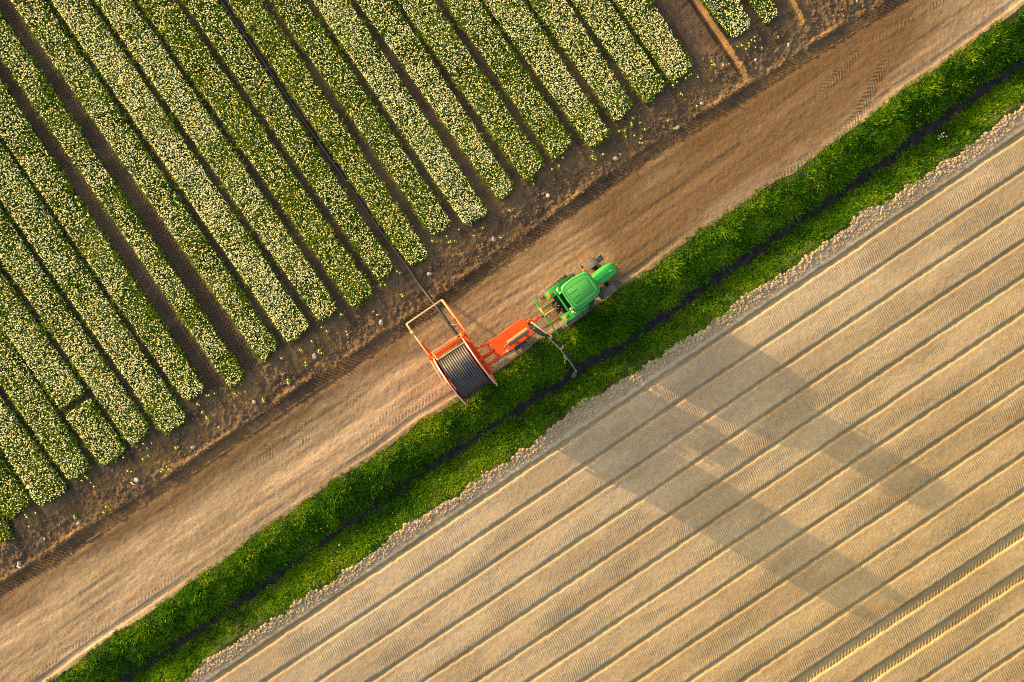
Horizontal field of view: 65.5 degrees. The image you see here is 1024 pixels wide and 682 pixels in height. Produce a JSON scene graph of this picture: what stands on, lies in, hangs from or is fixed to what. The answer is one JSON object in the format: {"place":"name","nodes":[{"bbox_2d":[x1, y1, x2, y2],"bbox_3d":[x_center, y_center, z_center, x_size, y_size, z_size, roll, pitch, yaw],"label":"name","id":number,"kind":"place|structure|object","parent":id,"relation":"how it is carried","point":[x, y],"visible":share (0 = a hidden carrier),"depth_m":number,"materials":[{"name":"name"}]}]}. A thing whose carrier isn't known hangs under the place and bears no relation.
{"place":"outdoors","nodes":[
{"label":"outdoors","id":0,"kind":"place"},
{"bbox_2d":[0,0,904,595],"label":"field soil","id":1,"kind":"structure","parent":0,"point":[696,28],"depth_m":41.49,"materials":[{"name":"brown soil"}]},
{"bbox_2d":[0,509,13,542],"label":"tulip bed","id":2,"kind":"object","parent":1,"relation":"on","point":[6,534],"visible":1,"depth_m":41.32,"materials":[{"name":"green plant"}]},
{"bbox_2d":[0,451,31,518],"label":"tulip bed","id":3,"kind":"object","parent":1,"relation":"on","point":[13,499],"visible":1,"depth_m":41.30,"materials":[{"name":"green plant"}]},
{"bbox_2d":[0,394,69,504],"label":"tulip bed","id":4,"kind":"object","parent":1,"relation":"on","point":[45,472],"visible":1,"depth_m":41.29,"materials":[{"name":"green plant"}]},
{"bbox_2d":[0,327,90,482],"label":"tulip bed","id":5,"kind":"object","parent":1,"relation":"on","point":[58,441],"visible":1,"depth_m":41.29,"materials":[{"name":"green plant"}]},
{"bbox_2d":[0,270,126,465],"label":"tulip bed","id":6,"kind":"object","parent":1,"relation":"on","point":[29,334],"visible":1,"depth_m":41.28,"materials":[{"name":"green plant"}]},
{"bbox_2d":[0,205,150,448],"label":"tulip bed","id":7,"kind":"object","parent":1,"relation":"on","point":[130,427],"visible":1,"depth_m":41.28,"materials":[{"name":"green plant"}]},
{"bbox_2d":[0,136,185,435],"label":"tulip bed","id":8,"kind":"object","parent":1,"relation":"on","point":[86,307],"visible":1,"depth_m":41.29,"materials":[{"name":"green plant"}]},
{"bbox_2d":[0,77,205,401],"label":"tulip bed","id":9,"kind":"object","parent":1,"relation":"on","point":[104,257],"visible":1,"depth_m":41.28,"materials":[{"name":"green plant"}]},
{"bbox_2d":[0,12,243,388],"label":"tulip bed","id":10,"kind":"object","parent":1,"relation":"on","point":[60,121],"visible":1,"depth_m":41.28,"materials":[{"name":"green plant"}]},
{"bbox_2d":[9,0,278,362],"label":"tulip bed","id":11,"kind":"object","parent":1,"relation":"on","point":[192,235],"visible":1,"depth_m":41.28,"materials":[{"name":"green plant"}]},
{"bbox_2d":[49,0,309,343],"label":"tulip bed","id":12,"kind":"object","parent":1,"relation":"on","point":[118,69],"visible":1,"depth_m":41.27,"materials":[{"name":"green plant"}]},
{"bbox_2d":[94,0,338,322],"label":"tulip bed","id":13,"kind":"object","parent":1,"relation":"on","point":[286,253],"visible":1,"depth_m":41.27,"materials":[{"name":"green plant"}]},
{"bbox_2d":[137,0,374,308],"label":"tulip bed","id":14,"kind":"object","parent":1,"relation":"on","point":[347,284],"visible":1,"depth_m":41.29,"materials":[{"name":"green plant"}]},
{"bbox_2d":[181,0,394,282],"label":"tulip bed","id":15,"kind":"object","parent":1,"relation":"on","point":[382,263],"visible":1,"depth_m":41.29,"materials":[{"name":"green plant"}]},
{"bbox_2d":[229,0,428,265],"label":"tulip bed","id":16,"kind":"object","parent":1,"relation":"on","point":[323,120],"visible":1,"depth_m":41.28,"materials":[{"name":"green plant"}]},
{"bbox_2d":[219,0,464,343],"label":"delivery hose","id":17,"kind":"object","parent":1,"relation":"on","point":[338,169],"visible":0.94,"depth_m":41.40,"materials":[{"name":"black rubber"}]},
{"bbox_2d":[268,0,451,235],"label":"tulip bed","id":18,"kind":"object","parent":1,"relation":"on","point":[371,120],"visible":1,"depth_m":41.29,"materials":[{"name":"green plant"}]},
{"bbox_2d":[312,0,487,225],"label":"tulip bed","id":19,"kind":"object","parent":1,"relation":"on","point":[440,165],"visible":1,"depth_m":41.27,"materials":[{"name":"green plant"}]},
{"bbox_2d":[353,0,513,200],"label":"tulip bed","id":20,"kind":"object","parent":1,"relation":"on","point":[501,188],"visible":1,"depth_m":41.28,"materials":[{"name":"green plant"}]},
{"bbox_2d":[396,0,544,180],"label":"tulip bed","id":21,"kind":"object","parent":1,"relation":"on","point":[520,149],"visible":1,"depth_m":41.27,"materials":[{"name":"green plant"}]},
{"bbox_2d":[443,0,571,161],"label":"tulip bed","id":22,"kind":"object","parent":1,"relation":"on","point":[516,89],"visible":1,"depth_m":41.28,"materials":[{"name":"green plant"}]},
{"bbox_2d":[481,0,609,148],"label":"tulip bed","id":23,"kind":"object","parent":1,"relation":"on","point":[534,32],"visible":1,"depth_m":41.28,"materials":[{"name":"green plant"}]},
{"bbox_2d":[529,0,632,121],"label":"tulip bed","id":24,"kind":"object","parent":1,"relation":"on","point":[603,87],"visible":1,"depth_m":41.28,"materials":[{"name":"green plant"}]},
{"bbox_2d":[570,0,665,102],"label":"tulip bed","id":25,"kind":"object","parent":1,"relation":"on","point":[649,83],"visible":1,"depth_m":41.29,"materials":[{"name":"green plant"}]},
{"bbox_2d":[612,0,692,83],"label":"tulip bed","id":26,"kind":"object","parent":1,"relation":"on","point":[666,59],"visible":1,"depth_m":41.29,"materials":[{"name":"green plant"}]},
{"bbox_2d":[701,0,750,38],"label":"tulip bed","id":27,"kind":"object","parent":1,"relation":"on","point":[734,23],"visible":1,"depth_m":41.29,"materials":[{"name":"green plant"}]},
{"bbox_2d":[747,0,777,25],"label":"tulip bed","id":28,"kind":"object","parent":1,"relation":"on","point":[768,8],"visible":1,"depth_m":41.30,"materials":[{"name":"green plant"}]},
{"bbox_2d":[0,0,1023,681],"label":"dirt track","id":29,"kind":"structure","parent":0,"point":[64,614],"depth_m":41.48,"materials":[{"name":"brown soil"}]},
{"bbox_2d":[406,299,545,405],"bbox_3d":[-1.499,-0.406,39.794,6.182,3.412,5.263,-36,90,0],"label":"hose reel trailer","id":30,"kind":"object","parent":29,"relation":"on","point":[465,371],"visible":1,"depth_m":39.28,"materials":[{"name":"orange paint"}]},
{"bbox_2d":[528,324,576,377],"bbox_3d":[2.260,0.391,41.071,0.717,2.147,3.765,-41,90,0],"label":"suction hose","id":31,"kind":"object","parent":30,"relation":"hanging from","point":[542,333],"visible":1,"depth_m":40.48,"materials":[{"name":"grey rubber"}]},
{"bbox_2d":[531,255,621,334],"bbox_3d":[3.507,-2.581,40.048,4.811,2.904,2.400,-35,90,0],"label":"tractor","id":32,"kind":"object","parent":29,"relation":"on","point":[573,295],"visible":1,"depth_m":39.78,"materials":[{"name":"metal"}]},
{"bbox_2d":[44,4,1023,681],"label":"verge grass","id":33,"kind":"structure","parent":0,"point":[880,138],"depth_m":41.65,"materials":[{"name":"green plant"}]},
{"bbox_2d":[141,42,1014,679],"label":"verge wildflowers","id":34,"kind":"object","parent":33,"relation":"on","point":[817,188],"visible":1,"depth_m":41.63,"materials":[{"name":"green plant"}]},
{"bbox_2d":[113,58,1023,681],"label":"ditch water","id":35,"kind":"structure","parent":0,"point":[917,136],"depth_m":42.18,"materials":[{"name":"black liquid"}]},
{"bbox_2d":[188,104,1023,681],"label":"plowed field","id":36,"kind":"structure","parent":0,"point":[814,474],"depth_m":41.48,"materials":[{"name":"beige soil"}]},
{"bbox_2d":[185,104,1023,681],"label":"soil clods","id":37,"kind":"object","parent":36,"relation":"on","point":[615,390],"visible":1,"depth_m":41.45,"materials":[{"name":"beige soil"}]}
]}

